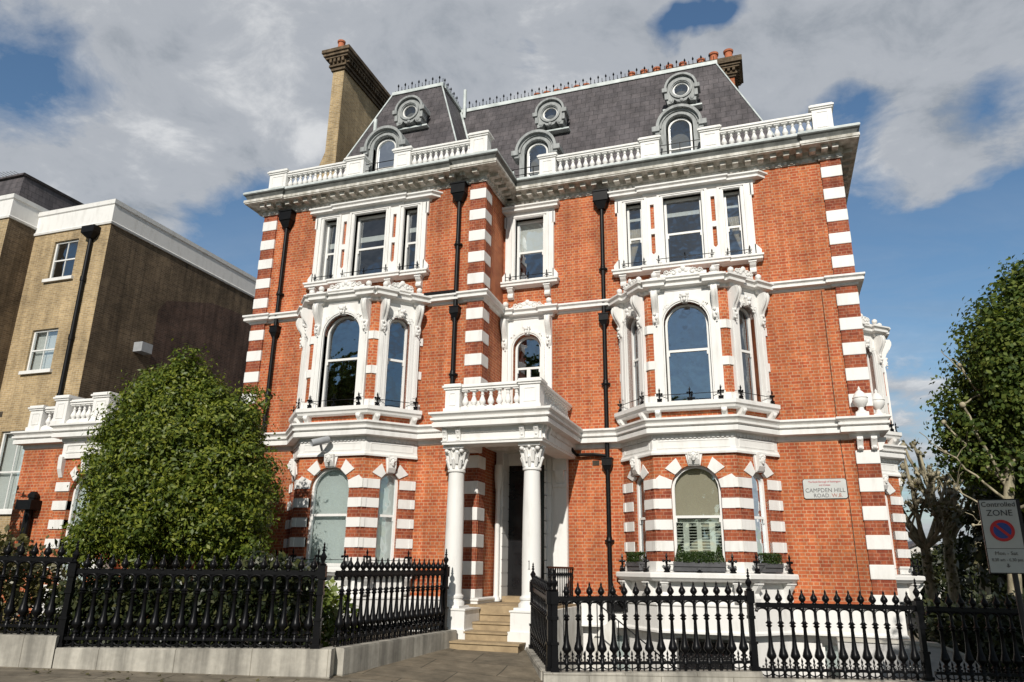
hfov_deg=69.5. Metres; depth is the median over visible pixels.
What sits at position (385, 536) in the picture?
window
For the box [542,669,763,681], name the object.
stone wall
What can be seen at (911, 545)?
distant house
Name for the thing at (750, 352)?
window
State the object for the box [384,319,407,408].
window
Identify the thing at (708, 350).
window
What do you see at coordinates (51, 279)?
window
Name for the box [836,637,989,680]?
garden wall
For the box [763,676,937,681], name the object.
stone wall
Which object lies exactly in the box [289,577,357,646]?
garden shrub
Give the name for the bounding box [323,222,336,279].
window
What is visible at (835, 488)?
street sign
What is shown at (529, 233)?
window
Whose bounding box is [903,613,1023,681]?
side pavement
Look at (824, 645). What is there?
window
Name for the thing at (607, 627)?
stair wall
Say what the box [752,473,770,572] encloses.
window
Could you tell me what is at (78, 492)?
window
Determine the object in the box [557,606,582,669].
retaining wall
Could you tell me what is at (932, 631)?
corner hedge
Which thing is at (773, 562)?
window box
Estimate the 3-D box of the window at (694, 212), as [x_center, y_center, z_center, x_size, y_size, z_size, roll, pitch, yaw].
[4.498,-2.851,19.228,1.020,1.860,0.148,-5,-18,18]
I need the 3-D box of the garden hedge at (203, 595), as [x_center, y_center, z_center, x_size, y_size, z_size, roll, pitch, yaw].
[-5.275,4.324,12.115,4.334,1.811,0.994,1,-17,-1]
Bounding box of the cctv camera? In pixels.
[310,436,330,452]
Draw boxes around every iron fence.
[0,541,72,634]
[56,540,327,648]
[329,548,449,646]
[529,563,551,670]
[550,568,760,671]
[755,578,934,680]
[925,592,1023,681]
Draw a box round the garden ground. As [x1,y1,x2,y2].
[0,619,419,646]
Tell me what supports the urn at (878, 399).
on the brick house at (587, 333)
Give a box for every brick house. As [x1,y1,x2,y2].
[0,171,256,620]
[1,39,925,677]
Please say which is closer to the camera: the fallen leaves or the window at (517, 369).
the fallen leaves
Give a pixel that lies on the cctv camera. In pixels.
(320, 441)
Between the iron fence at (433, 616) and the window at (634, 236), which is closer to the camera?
the iron fence at (433, 616)
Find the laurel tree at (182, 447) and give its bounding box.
[52,337,292,573]
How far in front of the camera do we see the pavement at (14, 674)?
10.64 m
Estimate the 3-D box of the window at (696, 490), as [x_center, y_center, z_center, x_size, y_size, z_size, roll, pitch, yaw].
[4.086,3.874,16.187,1.070,2.265,0.164,-5,-18,18]
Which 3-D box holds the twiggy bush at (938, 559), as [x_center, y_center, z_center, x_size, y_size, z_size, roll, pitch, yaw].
[21.563,11.262,34.986,6.596,4.059,2.735,-1,-17,7]
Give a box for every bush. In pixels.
[900,534,998,617]
[941,466,1023,595]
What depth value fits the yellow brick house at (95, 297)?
27.30 m
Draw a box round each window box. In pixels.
[625,551,644,569]
[673,545,725,571]
[758,552,784,572]
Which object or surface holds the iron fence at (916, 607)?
on the stone wall at (790, 679)
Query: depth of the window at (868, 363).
20.51 m
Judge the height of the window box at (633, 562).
0.422 m
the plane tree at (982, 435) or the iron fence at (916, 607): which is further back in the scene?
the plane tree at (982, 435)
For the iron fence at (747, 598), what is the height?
1.639 m
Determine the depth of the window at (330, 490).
17.45 m
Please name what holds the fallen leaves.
on the pavement at (14, 674)
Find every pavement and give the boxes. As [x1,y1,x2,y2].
[0,667,397,681]
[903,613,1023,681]
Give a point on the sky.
(172, 111)
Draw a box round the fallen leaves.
[24,668,350,681]
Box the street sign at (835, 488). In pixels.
[802,478,847,498]
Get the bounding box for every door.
[507,465,546,595]
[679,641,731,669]
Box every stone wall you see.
[0,633,58,667]
[52,646,335,677]
[330,629,456,681]
[525,647,544,679]
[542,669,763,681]
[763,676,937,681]
[935,680,993,681]
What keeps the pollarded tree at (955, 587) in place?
on the far ground
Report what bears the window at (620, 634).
in the brick house at (587, 333)
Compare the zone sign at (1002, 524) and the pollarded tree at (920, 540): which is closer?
the zone sign at (1002, 524)
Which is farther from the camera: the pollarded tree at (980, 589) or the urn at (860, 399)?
the pollarded tree at (980, 589)
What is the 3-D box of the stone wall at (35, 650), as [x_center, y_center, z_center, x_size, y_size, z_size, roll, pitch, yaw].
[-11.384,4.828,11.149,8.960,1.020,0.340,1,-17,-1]
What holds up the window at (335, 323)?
in the brick house at (587, 333)
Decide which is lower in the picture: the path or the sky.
the path
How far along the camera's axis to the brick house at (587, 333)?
18.28 m
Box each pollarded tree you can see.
[898,438,977,603]
[900,445,964,600]
[926,463,991,600]
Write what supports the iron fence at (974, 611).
on the stone wall at (957, 681)
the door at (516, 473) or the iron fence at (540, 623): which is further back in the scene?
the door at (516, 473)
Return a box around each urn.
[852,386,868,415]
[872,389,885,414]
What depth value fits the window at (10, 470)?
25.30 m
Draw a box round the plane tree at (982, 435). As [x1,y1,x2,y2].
[913,253,1023,597]
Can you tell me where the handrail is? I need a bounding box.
[563,602,676,669]
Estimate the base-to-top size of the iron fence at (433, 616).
1.599 m
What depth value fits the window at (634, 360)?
18.20 m
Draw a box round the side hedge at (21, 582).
[0,524,87,633]
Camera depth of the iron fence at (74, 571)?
11.42 m
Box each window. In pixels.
[0,431,24,513]
[18,328,58,374]
[42,239,78,282]
[58,476,89,583]
[305,467,348,565]
[321,316,358,406]
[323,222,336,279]
[354,214,385,275]
[375,474,397,564]
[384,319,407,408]
[404,210,417,269]
[515,336,540,391]
[517,219,542,279]
[617,633,630,669]
[627,205,642,266]
[631,318,637,406]
[637,476,646,570]
[664,196,704,261]
[665,304,713,401]
[672,466,726,571]
[723,191,744,254]
[739,308,756,400]
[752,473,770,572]
[822,643,840,677]
[866,353,874,412]
[885,494,896,574]
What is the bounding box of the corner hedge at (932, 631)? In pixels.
[913,590,1023,679]
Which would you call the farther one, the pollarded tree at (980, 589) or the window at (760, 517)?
the pollarded tree at (980, 589)
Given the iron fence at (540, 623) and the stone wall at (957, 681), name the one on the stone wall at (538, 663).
the iron fence at (540, 623)
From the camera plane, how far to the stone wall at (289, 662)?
11.11 m
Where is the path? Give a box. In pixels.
[332,648,542,681]
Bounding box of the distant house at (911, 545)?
[908,541,964,597]
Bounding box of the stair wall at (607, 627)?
[576,620,617,669]
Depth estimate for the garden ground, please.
15.03 m
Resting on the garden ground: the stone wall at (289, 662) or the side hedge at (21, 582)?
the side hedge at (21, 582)
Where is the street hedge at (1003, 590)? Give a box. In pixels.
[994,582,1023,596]
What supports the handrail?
on the basement floor
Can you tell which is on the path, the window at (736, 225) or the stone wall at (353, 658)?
the stone wall at (353, 658)
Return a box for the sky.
[0,0,1023,543]
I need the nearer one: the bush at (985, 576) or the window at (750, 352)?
the window at (750, 352)
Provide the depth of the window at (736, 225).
18.86 m
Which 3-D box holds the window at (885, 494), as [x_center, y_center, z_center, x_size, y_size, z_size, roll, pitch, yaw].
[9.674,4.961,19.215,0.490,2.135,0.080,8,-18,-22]
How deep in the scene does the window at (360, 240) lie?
20.57 m
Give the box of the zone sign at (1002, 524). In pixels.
[977,499,1023,640]
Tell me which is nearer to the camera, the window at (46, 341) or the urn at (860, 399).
the urn at (860, 399)
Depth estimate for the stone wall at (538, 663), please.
12.89 m
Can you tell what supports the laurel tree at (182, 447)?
on the garden ground
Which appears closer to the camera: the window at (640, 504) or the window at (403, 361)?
the window at (640, 504)
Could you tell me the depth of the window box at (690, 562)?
15.55 m
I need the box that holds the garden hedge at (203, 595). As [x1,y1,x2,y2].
[39,548,328,646]
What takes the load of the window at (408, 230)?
in the brick house at (587, 333)
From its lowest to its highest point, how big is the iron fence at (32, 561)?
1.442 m
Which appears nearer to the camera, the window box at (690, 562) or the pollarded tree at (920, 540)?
the window box at (690, 562)

